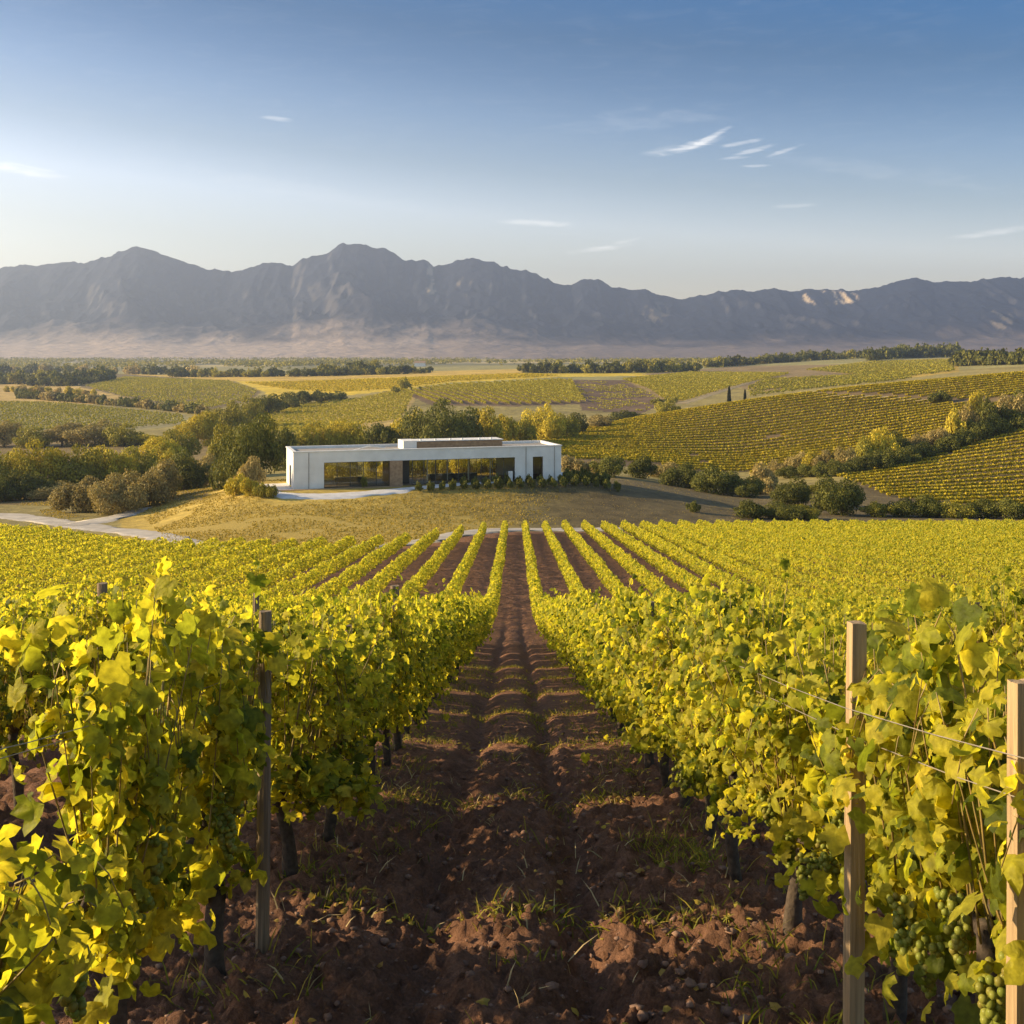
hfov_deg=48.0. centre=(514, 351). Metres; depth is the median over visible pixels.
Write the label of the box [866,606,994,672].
grapevine
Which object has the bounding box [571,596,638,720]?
grapevine
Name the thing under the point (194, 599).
grapevine
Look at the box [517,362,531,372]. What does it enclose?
tree
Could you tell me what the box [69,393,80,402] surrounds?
tree
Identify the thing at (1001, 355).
tree
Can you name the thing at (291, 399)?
tree
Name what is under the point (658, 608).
grapevine
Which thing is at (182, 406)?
tree
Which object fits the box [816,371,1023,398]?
hillside vineyard
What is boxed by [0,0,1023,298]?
sky
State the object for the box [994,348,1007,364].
tree
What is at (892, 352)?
tree
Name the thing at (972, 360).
tree
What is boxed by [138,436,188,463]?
tree
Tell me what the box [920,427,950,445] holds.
hedge tree
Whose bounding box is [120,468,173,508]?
shrub
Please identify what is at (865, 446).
hedge tree
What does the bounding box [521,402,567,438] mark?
tree
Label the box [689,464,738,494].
shrub
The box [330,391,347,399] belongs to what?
tree
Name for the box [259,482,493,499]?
driveway
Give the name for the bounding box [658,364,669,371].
tree
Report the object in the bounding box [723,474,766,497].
shrub
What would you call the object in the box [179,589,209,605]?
grapevine
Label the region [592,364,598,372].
tree
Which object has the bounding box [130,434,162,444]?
tree
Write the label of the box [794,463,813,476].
hedge shrub
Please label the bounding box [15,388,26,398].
tree
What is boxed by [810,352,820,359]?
tree
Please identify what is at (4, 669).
grapevine
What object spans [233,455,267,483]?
shrub
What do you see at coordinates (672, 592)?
grapevine
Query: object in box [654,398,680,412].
tree
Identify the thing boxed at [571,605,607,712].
grapevine
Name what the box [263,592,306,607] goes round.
grapevine
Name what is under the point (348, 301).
mountains
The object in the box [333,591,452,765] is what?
grapevine
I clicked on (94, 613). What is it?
grapevine
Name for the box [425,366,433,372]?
tree
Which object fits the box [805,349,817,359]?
tree
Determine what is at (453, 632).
grapevine
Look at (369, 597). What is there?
grapevine
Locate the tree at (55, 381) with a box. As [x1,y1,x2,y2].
[51,375,64,385]
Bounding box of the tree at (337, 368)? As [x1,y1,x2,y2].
[335,366,342,375]
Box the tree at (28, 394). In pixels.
[27,389,40,398]
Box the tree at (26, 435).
[12,426,52,447]
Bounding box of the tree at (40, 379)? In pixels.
[37,376,52,385]
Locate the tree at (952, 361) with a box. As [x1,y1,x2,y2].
[948,349,962,365]
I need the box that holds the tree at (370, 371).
[367,368,374,374]
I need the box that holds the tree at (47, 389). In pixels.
[44,386,51,391]
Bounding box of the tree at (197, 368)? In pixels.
[186,365,199,371]
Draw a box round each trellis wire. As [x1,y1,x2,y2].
[0,658,298,749]
[0,665,289,758]
[14,729,280,890]
[682,652,1023,758]
[756,691,1023,800]
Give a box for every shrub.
[25,480,77,499]
[46,475,101,512]
[87,472,148,515]
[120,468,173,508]
[139,457,182,499]
[152,449,209,491]
[193,452,219,486]
[223,472,244,495]
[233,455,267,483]
[239,477,258,495]
[252,482,265,496]
[263,484,278,497]
[324,463,337,477]
[326,462,362,476]
[361,475,367,487]
[362,461,381,476]
[377,464,382,476]
[390,386,400,392]
[409,460,426,475]
[415,480,422,490]
[425,460,451,473]
[426,481,434,490]
[439,480,445,489]
[448,478,456,489]
[449,459,480,473]
[459,474,469,485]
[460,480,468,489]
[471,477,476,484]
[472,480,480,489]
[478,458,495,473]
[481,476,486,484]
[484,479,491,488]
[492,473,500,483]
[494,477,504,488]
[503,473,510,483]
[506,478,513,487]
[516,478,523,487]
[527,476,535,487]
[538,477,547,487]
[549,477,556,486]
[560,476,567,486]
[561,455,586,470]
[562,466,569,478]
[567,470,573,482]
[570,473,579,485]
[578,466,588,476]
[581,475,589,485]
[583,459,598,473]
[588,454,625,477]
[590,472,595,482]
[593,477,598,486]
[595,470,601,478]
[598,475,605,485]
[600,471,610,480]
[603,479,610,488]
[613,480,620,491]
[623,455,659,478]
[647,461,678,477]
[658,462,698,488]
[685,500,700,511]
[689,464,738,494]
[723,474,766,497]
[732,499,771,518]
[749,462,778,494]
[762,501,808,519]
[769,475,811,506]
[775,465,798,477]
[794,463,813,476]
[794,504,821,519]
[808,461,828,476]
[808,473,866,515]
[808,485,822,492]
[822,459,853,476]
[844,454,873,471]
[858,501,894,517]
[865,448,894,468]
[882,498,922,517]
[883,447,911,466]
[905,446,922,462]
[905,494,946,517]
[912,441,940,457]
[927,390,952,402]
[934,435,960,452]
[935,501,981,518]
[947,426,975,446]
[960,497,1000,517]
[963,418,993,440]
[982,413,1015,434]
[984,496,1023,519]
[1006,409,1023,429]
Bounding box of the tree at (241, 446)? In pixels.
[208,412,283,489]
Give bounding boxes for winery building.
[264,437,562,490]
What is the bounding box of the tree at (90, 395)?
[84,393,96,403]
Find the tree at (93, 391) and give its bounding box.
[89,388,96,394]
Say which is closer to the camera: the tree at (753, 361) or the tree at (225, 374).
the tree at (225, 374)
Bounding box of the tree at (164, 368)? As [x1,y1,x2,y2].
[157,366,168,373]
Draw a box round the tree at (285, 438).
[273,426,297,470]
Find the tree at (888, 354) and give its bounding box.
[879,346,892,359]
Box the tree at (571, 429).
[554,412,580,436]
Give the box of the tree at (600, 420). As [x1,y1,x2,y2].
[586,414,613,425]
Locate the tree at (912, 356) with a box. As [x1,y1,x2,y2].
[907,350,920,357]
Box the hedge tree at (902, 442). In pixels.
[887,429,911,448]
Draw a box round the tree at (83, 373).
[75,367,90,378]
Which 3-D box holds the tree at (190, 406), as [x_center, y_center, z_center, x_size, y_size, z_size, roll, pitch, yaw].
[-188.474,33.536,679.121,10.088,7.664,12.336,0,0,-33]
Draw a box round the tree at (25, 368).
[22,364,29,372]
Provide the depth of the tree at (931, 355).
1620.48 m
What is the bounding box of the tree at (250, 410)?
[227,395,268,424]
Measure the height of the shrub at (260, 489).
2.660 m
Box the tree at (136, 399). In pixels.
[131,397,143,407]
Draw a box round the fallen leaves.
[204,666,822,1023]
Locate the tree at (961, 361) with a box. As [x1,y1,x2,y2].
[953,349,975,365]
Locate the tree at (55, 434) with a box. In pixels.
[41,421,83,446]
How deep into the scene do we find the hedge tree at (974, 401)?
365.06 m
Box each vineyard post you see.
[97,582,107,620]
[253,593,258,619]
[255,610,271,953]
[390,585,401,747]
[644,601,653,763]
[843,620,866,1023]
[1006,678,1023,1023]
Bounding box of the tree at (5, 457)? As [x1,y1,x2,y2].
[0,451,43,472]
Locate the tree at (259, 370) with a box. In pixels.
[254,367,262,376]
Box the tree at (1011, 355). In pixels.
[1008,351,1023,364]
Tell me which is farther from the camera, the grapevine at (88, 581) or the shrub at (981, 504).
the shrub at (981, 504)
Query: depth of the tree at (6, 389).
994.19 m
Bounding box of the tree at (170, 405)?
[165,400,183,411]
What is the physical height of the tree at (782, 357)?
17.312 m
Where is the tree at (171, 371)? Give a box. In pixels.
[165,366,178,376]
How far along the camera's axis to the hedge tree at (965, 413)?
315.51 m
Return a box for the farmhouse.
[414,361,425,366]
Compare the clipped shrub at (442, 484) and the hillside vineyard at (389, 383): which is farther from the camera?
the hillside vineyard at (389, 383)
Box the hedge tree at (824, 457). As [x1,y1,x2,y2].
[811,449,839,466]
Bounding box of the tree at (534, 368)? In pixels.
[529,364,538,372]
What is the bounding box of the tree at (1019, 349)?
[1009,347,1023,364]
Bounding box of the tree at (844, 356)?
[840,352,849,358]
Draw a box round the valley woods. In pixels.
[0,356,864,368]
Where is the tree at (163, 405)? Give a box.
[160,400,172,410]
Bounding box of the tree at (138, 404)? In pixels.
[134,400,142,407]
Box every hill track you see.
[675,379,758,403]
[825,395,960,404]
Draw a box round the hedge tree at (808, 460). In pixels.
[801,450,814,465]
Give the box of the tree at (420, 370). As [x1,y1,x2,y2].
[416,367,425,372]
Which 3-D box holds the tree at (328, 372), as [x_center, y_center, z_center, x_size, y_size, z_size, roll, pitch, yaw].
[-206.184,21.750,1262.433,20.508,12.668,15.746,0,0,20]
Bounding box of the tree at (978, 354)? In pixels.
[974,347,993,364]
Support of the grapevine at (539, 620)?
on the ground at (516, 639)
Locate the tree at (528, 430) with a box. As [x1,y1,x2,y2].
[512,415,537,440]
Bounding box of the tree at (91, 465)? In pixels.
[47,443,110,485]
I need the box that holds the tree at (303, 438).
[290,426,318,445]
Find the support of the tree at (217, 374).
on the hills
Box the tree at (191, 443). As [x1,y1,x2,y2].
[162,428,201,457]
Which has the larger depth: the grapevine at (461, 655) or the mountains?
the mountains
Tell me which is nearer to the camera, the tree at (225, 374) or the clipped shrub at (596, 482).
the clipped shrub at (596, 482)
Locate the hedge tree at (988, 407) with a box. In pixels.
[972,395,1008,422]
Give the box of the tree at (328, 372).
[318,367,335,375]
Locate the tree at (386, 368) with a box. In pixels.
[384,364,392,373]
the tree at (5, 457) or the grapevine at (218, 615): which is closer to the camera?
the grapevine at (218, 615)
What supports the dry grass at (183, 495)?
on the hills
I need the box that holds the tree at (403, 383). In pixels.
[397,376,411,389]
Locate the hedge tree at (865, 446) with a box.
[849,436,873,456]
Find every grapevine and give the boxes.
[0,572,222,1023]
[0,584,84,806]
[0,592,53,618]
[0,597,20,611]
[0,613,45,777]
[0,751,137,1023]
[15,580,96,625]
[19,593,49,607]
[26,563,140,738]
[66,574,111,623]
[85,594,151,680]
[96,579,144,602]
[141,556,289,975]
[176,582,204,607]
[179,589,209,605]
[190,595,237,728]
[206,596,234,615]
[208,596,251,632]
[214,598,272,632]
[217,589,393,878]
[224,588,268,609]
[224,594,248,608]
[228,598,311,651]
[233,591,251,604]
[251,584,298,640]
[251,595,281,611]
[257,605,408,841]
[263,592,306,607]
[276,597,331,635]
[292,594,331,630]
[294,589,323,612]
[295,594,339,624]
[303,595,397,802]
[317,592,342,607]
[318,564,450,784]
[326,595,358,612]
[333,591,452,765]
[343,587,376,616]
[353,589,387,608]
[367,591,439,750]
[388,595,447,733]
[400,588,475,723]
[405,594,457,715]
[410,592,457,706]
[424,578,475,682]
[424,593,478,668]
[425,599,458,699]
[429,596,480,694]
[441,595,479,674]
[442,598,485,682]
[451,595,476,678]
[451,596,484,647]
[455,584,489,659]
[460,600,484,647]
[465,596,479,646]
[467,595,491,642]
[471,593,491,641]
[472,596,494,631]
[477,597,489,641]
[478,597,494,645]
[479,607,488,640]
[480,608,493,635]
[534,599,551,641]
[534,601,543,629]
[535,594,556,633]
[536,596,549,636]
[540,595,553,636]
[541,608,572,669]
[542,588,578,661]
[542,588,593,670]
[542,592,593,680]
[542,596,556,651]
[542,609,561,657]
[543,594,569,658]
[546,599,568,664]
[547,595,577,649]
[550,591,595,676]
[556,591,606,671]
[557,587,618,679]
[559,589,628,729]
[562,603,594,699]
[563,589,602,684]
[567,600,614,704]
[569,586,699,753]
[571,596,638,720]
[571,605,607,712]
[579,576,784,837]
[585,578,656,735]
[589,573,689,768]
[593,593,738,808]
[615,624,676,787]
[655,592,682,611]
[656,594,699,607]
[662,589,692,607]
[668,552,815,882]
[669,599,882,935]
[703,589,749,615]
[723,594,776,618]
[741,592,777,609]
[741,593,795,626]
[752,595,812,633]
[754,609,1006,1023]
[758,588,836,678]
[787,596,871,681]
[790,595,822,608]
[796,597,871,674]
[796,598,818,612]
[801,586,920,666]
[803,589,854,616]
[804,594,850,619]
[821,577,1023,1023]
[824,594,873,621]
[850,597,878,606]
[860,600,884,611]
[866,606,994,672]
[867,605,951,670]
[868,597,903,619]
[882,593,906,610]
[887,602,941,622]
[901,601,952,624]
[931,561,1023,711]
[937,591,987,616]
[947,737,1023,1022]
[971,594,1011,604]
[975,577,1023,671]
[983,598,1022,619]
[992,601,1022,633]
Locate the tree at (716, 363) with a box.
[712,359,721,366]
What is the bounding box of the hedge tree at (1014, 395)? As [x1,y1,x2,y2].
[1010,388,1023,400]
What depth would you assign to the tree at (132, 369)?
1576.82 m
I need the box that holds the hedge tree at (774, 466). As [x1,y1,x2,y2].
[766,459,794,475]
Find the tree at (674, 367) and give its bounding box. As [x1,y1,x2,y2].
[667,359,681,371]
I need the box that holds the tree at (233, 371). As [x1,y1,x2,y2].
[230,368,238,376]
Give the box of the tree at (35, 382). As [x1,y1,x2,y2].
[31,376,43,385]
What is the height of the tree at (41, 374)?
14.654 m
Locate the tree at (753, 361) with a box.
[748,356,757,364]
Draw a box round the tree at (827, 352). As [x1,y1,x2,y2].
[818,348,831,359]
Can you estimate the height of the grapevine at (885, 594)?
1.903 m
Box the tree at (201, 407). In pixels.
[194,404,209,414]
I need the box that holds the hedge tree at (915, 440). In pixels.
[905,433,929,448]
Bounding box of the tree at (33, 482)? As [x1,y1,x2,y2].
[0,468,57,500]
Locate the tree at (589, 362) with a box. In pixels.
[583,358,599,372]
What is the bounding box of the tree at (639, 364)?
[633,359,650,371]
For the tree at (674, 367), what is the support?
on the hills
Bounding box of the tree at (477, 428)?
[450,405,483,437]
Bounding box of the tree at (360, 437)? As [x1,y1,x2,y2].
[341,422,371,444]
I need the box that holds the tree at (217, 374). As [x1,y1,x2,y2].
[211,371,222,376]
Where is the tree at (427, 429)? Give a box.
[397,397,476,438]
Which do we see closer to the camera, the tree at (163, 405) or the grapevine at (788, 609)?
the grapevine at (788, 609)
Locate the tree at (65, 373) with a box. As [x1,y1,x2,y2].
[55,369,71,377]
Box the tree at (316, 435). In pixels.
[299,419,336,445]
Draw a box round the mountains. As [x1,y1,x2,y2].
[0,243,1023,358]
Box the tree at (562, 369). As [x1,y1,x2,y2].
[557,364,569,372]
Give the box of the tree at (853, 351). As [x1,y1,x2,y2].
[848,349,856,357]
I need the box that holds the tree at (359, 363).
[346,360,373,369]
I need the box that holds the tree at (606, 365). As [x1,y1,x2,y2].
[600,361,615,372]
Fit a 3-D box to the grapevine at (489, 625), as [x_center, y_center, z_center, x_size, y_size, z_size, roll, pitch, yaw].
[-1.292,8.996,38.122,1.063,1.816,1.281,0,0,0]
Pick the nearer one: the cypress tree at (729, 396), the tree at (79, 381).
the cypress tree at (729, 396)
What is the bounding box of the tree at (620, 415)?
[608,409,645,420]
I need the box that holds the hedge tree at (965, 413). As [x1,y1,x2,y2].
[956,402,981,424]
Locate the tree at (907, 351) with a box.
[901,345,914,357]
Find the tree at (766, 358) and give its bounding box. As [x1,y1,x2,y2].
[760,353,773,363]
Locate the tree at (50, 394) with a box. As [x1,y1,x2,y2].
[45,390,57,400]
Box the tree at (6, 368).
[0,362,11,372]
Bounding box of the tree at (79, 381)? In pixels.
[74,376,83,385]
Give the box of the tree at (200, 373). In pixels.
[196,368,204,376]
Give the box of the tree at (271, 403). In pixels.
[255,393,287,412]
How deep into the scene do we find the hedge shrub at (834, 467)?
270.67 m
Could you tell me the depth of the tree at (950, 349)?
1632.77 m
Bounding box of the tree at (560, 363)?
[550,359,565,371]
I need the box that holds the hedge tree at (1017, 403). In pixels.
[996,392,1023,414]
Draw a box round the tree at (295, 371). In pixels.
[287,368,299,376]
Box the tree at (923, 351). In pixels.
[913,343,929,357]
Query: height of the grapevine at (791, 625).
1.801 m
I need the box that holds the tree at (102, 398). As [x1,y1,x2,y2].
[96,394,106,404]
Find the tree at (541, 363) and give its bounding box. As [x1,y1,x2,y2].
[537,360,551,372]
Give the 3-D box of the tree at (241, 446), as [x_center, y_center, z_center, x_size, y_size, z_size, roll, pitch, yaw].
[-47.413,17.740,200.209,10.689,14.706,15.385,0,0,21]
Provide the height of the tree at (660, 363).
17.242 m
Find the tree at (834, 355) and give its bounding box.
[824,351,837,359]
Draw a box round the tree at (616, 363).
[608,360,625,372]
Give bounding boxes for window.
[329,461,381,486]
[412,457,514,483]
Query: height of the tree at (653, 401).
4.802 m
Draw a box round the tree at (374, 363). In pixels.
[369,360,382,367]
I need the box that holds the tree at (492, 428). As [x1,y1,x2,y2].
[474,405,502,438]
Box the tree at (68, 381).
[60,375,76,385]
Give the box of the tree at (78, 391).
[72,388,82,393]
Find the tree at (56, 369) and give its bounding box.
[53,366,61,372]
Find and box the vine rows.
[0,518,1023,629]
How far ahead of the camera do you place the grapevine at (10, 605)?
15.20 m
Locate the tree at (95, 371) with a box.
[87,368,106,375]
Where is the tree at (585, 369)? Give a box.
[580,363,593,372]
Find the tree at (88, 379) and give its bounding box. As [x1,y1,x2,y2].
[85,376,91,383]
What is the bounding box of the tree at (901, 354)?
[891,344,904,357]
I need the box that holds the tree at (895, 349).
[891,347,899,358]
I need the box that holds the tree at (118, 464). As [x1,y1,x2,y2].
[83,445,138,480]
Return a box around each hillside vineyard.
[0,400,185,428]
[85,376,256,406]
[245,373,557,391]
[263,389,413,433]
[403,378,585,403]
[529,391,997,472]
[577,380,659,410]
[623,371,788,399]
[748,374,911,395]
[806,359,955,376]
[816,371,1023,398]
[836,426,1023,503]
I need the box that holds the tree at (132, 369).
[124,363,141,373]
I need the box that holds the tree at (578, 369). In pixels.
[574,364,581,372]
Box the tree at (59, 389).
[53,387,61,392]
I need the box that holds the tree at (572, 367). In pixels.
[566,363,576,372]
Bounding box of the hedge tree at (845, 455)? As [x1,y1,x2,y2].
[834,445,857,463]
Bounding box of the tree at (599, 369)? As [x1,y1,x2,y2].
[597,364,604,372]
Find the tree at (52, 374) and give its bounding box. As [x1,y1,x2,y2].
[48,370,59,377]
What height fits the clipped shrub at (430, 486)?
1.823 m
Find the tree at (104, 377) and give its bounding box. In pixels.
[92,371,109,381]
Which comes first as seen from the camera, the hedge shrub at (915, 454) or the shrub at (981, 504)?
the shrub at (981, 504)
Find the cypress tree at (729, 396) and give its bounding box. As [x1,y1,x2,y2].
[727,385,730,401]
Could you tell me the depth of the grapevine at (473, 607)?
25.04 m
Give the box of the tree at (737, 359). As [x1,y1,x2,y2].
[729,354,741,365]
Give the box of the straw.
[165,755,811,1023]
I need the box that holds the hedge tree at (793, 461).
[783,451,806,467]
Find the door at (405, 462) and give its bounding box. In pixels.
[402,460,408,483]
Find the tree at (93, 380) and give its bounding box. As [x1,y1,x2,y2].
[91,376,100,382]
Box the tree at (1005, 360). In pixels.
[1002,356,1013,364]
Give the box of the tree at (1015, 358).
[1008,351,1023,364]
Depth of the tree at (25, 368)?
1736.23 m
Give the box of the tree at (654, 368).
[642,360,660,372]
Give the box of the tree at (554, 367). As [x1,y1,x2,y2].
[544,363,558,372]
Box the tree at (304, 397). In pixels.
[295,390,318,403]
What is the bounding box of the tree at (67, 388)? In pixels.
[63,386,73,392]
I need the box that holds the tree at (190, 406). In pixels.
[185,402,195,413]
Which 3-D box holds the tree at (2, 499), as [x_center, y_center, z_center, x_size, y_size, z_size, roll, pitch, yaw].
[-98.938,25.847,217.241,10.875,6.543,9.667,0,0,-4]
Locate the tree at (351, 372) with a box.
[347,368,356,374]
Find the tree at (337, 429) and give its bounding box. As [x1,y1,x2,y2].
[318,418,360,444]
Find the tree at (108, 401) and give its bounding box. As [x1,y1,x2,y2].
[103,398,111,404]
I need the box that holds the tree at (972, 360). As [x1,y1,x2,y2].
[968,352,981,365]
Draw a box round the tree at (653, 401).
[650,397,661,403]
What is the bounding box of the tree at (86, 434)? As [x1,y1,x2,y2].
[61,418,121,446]
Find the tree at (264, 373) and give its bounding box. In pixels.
[260,371,270,376]
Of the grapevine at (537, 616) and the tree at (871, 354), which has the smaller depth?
the grapevine at (537, 616)
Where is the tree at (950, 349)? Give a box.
[941,344,959,356]
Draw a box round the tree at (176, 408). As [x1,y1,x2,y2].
[172,404,181,411]
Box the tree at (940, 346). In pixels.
[937,342,950,356]
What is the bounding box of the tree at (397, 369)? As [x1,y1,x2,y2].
[389,364,405,373]
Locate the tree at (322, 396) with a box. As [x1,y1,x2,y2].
[312,389,333,402]
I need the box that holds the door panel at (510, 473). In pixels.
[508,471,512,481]
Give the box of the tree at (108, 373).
[95,368,111,377]
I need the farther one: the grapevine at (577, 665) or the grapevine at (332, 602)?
the grapevine at (332, 602)
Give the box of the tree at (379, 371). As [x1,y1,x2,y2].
[375,367,385,374]
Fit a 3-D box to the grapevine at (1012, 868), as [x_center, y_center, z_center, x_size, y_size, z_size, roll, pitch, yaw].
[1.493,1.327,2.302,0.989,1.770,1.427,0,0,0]
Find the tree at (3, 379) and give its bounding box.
[0,374,7,383]
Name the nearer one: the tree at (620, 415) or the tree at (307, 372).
the tree at (620, 415)
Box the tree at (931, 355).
[928,344,939,357]
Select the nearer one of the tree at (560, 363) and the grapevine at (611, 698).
the grapevine at (611, 698)
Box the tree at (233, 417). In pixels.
[203,399,247,433]
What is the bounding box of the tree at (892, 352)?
[889,348,895,358]
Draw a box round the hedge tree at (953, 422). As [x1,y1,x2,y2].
[944,404,967,433]
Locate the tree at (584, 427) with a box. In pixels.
[569,412,588,431]
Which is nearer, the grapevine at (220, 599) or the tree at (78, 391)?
the grapevine at (220, 599)
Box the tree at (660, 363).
[654,358,664,370]
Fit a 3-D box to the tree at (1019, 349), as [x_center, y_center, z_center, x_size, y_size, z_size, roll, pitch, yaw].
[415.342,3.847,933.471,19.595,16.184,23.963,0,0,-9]
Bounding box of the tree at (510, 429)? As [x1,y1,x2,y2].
[496,414,519,440]
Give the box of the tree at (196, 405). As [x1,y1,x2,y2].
[192,404,201,413]
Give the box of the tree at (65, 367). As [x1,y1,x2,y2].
[59,363,72,371]
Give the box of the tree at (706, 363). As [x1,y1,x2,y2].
[702,359,711,367]
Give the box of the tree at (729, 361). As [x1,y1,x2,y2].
[724,355,734,365]
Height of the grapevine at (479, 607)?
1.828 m
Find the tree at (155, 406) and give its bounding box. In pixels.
[152,401,158,409]
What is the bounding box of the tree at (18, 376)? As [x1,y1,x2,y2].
[5,370,25,383]
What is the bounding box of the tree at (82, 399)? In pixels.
[81,394,87,402]
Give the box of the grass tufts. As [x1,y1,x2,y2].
[149,654,934,1023]
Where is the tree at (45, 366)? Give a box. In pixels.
[38,362,54,371]
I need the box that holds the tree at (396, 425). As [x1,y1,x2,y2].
[390,407,428,438]
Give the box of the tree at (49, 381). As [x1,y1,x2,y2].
[44,376,53,385]
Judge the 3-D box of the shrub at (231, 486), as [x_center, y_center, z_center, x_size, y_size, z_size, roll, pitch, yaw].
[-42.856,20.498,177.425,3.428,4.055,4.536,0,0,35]
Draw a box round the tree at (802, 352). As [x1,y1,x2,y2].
[795,350,805,360]
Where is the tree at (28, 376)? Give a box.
[24,371,37,382]
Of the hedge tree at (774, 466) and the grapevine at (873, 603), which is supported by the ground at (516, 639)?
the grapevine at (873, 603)
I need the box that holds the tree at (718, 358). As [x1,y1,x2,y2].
[713,356,728,366]
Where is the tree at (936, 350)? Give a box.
[925,345,944,357]
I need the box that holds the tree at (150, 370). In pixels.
[145,364,162,374]
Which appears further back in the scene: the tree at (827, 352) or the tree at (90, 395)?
the tree at (827, 352)
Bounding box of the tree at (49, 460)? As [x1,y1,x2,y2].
[4,437,85,486]
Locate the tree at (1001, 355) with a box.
[989,351,1005,364]
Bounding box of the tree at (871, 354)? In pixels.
[862,347,880,360]
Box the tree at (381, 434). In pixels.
[363,422,403,443]
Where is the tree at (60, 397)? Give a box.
[56,390,74,401]
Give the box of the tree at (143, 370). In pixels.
[140,366,148,373]
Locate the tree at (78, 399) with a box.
[73,393,84,402]
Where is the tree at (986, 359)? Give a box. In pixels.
[980,349,1006,365]
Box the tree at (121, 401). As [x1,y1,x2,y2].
[117,396,130,406]
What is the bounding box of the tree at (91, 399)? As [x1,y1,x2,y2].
[87,394,100,402]
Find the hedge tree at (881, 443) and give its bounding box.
[868,426,900,453]
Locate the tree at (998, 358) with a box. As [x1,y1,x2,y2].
[994,351,1013,364]
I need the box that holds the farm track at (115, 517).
[60,507,151,524]
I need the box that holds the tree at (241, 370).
[235,368,244,376]
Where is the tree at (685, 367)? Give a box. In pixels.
[680,361,690,371]
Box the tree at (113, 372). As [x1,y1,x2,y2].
[94,364,116,378]
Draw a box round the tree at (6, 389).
[3,386,9,391]
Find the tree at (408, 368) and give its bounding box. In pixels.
[403,364,416,373]
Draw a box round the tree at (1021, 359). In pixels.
[1019,354,1023,362]
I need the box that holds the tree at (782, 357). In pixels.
[777,352,789,362]
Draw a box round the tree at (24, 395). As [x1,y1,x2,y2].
[22,391,31,398]
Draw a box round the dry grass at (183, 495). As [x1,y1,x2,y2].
[20,472,768,545]
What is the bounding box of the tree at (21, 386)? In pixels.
[14,384,27,389]
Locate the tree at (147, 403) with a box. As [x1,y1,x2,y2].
[140,398,154,408]
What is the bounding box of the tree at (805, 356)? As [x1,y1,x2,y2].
[801,353,809,360]
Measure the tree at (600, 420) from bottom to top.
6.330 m
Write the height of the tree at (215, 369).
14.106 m
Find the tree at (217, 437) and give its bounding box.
[206,422,235,475]
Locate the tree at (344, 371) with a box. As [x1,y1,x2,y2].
[339,366,351,375]
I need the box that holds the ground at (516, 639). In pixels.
[0,515,1023,1023]
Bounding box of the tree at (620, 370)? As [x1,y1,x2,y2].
[615,364,623,372]
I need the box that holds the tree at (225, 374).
[220,371,231,376]
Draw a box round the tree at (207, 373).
[202,367,213,376]
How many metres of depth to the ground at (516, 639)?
6.51 m
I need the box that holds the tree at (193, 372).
[190,368,197,376]
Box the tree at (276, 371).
[270,367,285,376]
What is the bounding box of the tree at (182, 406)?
[180,403,186,412]
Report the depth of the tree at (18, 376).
1211.86 m
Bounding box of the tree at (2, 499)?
[0,475,22,501]
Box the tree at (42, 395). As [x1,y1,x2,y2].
[38,392,49,399]
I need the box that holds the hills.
[0,357,1023,530]
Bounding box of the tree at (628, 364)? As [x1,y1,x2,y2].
[620,360,634,372]
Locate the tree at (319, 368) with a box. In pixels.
[315,366,328,375]
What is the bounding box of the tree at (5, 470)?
[0,451,9,477]
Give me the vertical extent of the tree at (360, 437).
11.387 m
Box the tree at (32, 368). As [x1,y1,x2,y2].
[27,363,40,372]
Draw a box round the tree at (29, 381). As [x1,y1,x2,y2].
[26,377,36,385]
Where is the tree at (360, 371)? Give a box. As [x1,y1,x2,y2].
[354,367,364,374]
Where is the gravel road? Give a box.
[0,513,656,551]
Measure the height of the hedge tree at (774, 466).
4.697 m
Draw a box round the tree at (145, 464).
[119,445,158,476]
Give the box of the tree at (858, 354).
[856,350,863,357]
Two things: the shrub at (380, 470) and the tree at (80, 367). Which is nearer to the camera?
the shrub at (380, 470)
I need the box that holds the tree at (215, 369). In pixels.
[209,366,218,374]
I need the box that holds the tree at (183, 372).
[174,367,189,376]
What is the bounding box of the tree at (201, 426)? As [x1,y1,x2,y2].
[172,410,221,445]
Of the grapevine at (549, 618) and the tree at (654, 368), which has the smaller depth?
the grapevine at (549, 618)
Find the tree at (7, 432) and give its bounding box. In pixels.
[0,420,23,446]
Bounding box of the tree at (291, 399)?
[281,391,300,407]
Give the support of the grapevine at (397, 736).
on the ground at (516, 639)
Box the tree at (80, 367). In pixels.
[76,363,90,371]
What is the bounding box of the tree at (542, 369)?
[538,362,546,372]
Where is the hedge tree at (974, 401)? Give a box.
[966,389,982,411]
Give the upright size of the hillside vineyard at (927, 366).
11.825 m
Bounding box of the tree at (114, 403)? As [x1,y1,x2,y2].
[111,398,119,405]
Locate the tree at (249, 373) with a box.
[241,368,255,376]
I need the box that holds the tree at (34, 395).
[30,390,41,398]
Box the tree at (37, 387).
[32,385,45,391]
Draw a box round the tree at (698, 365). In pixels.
[691,359,702,370]
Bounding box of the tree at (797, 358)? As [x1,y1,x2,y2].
[789,354,802,361]
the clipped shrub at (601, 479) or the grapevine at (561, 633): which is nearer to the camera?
the grapevine at (561, 633)
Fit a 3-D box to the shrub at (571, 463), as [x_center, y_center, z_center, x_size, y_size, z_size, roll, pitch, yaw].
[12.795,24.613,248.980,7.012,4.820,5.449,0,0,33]
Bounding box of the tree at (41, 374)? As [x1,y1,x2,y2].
[35,372,46,377]
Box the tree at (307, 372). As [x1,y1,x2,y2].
[298,367,312,376]
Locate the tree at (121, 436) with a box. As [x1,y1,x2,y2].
[101,422,144,446]

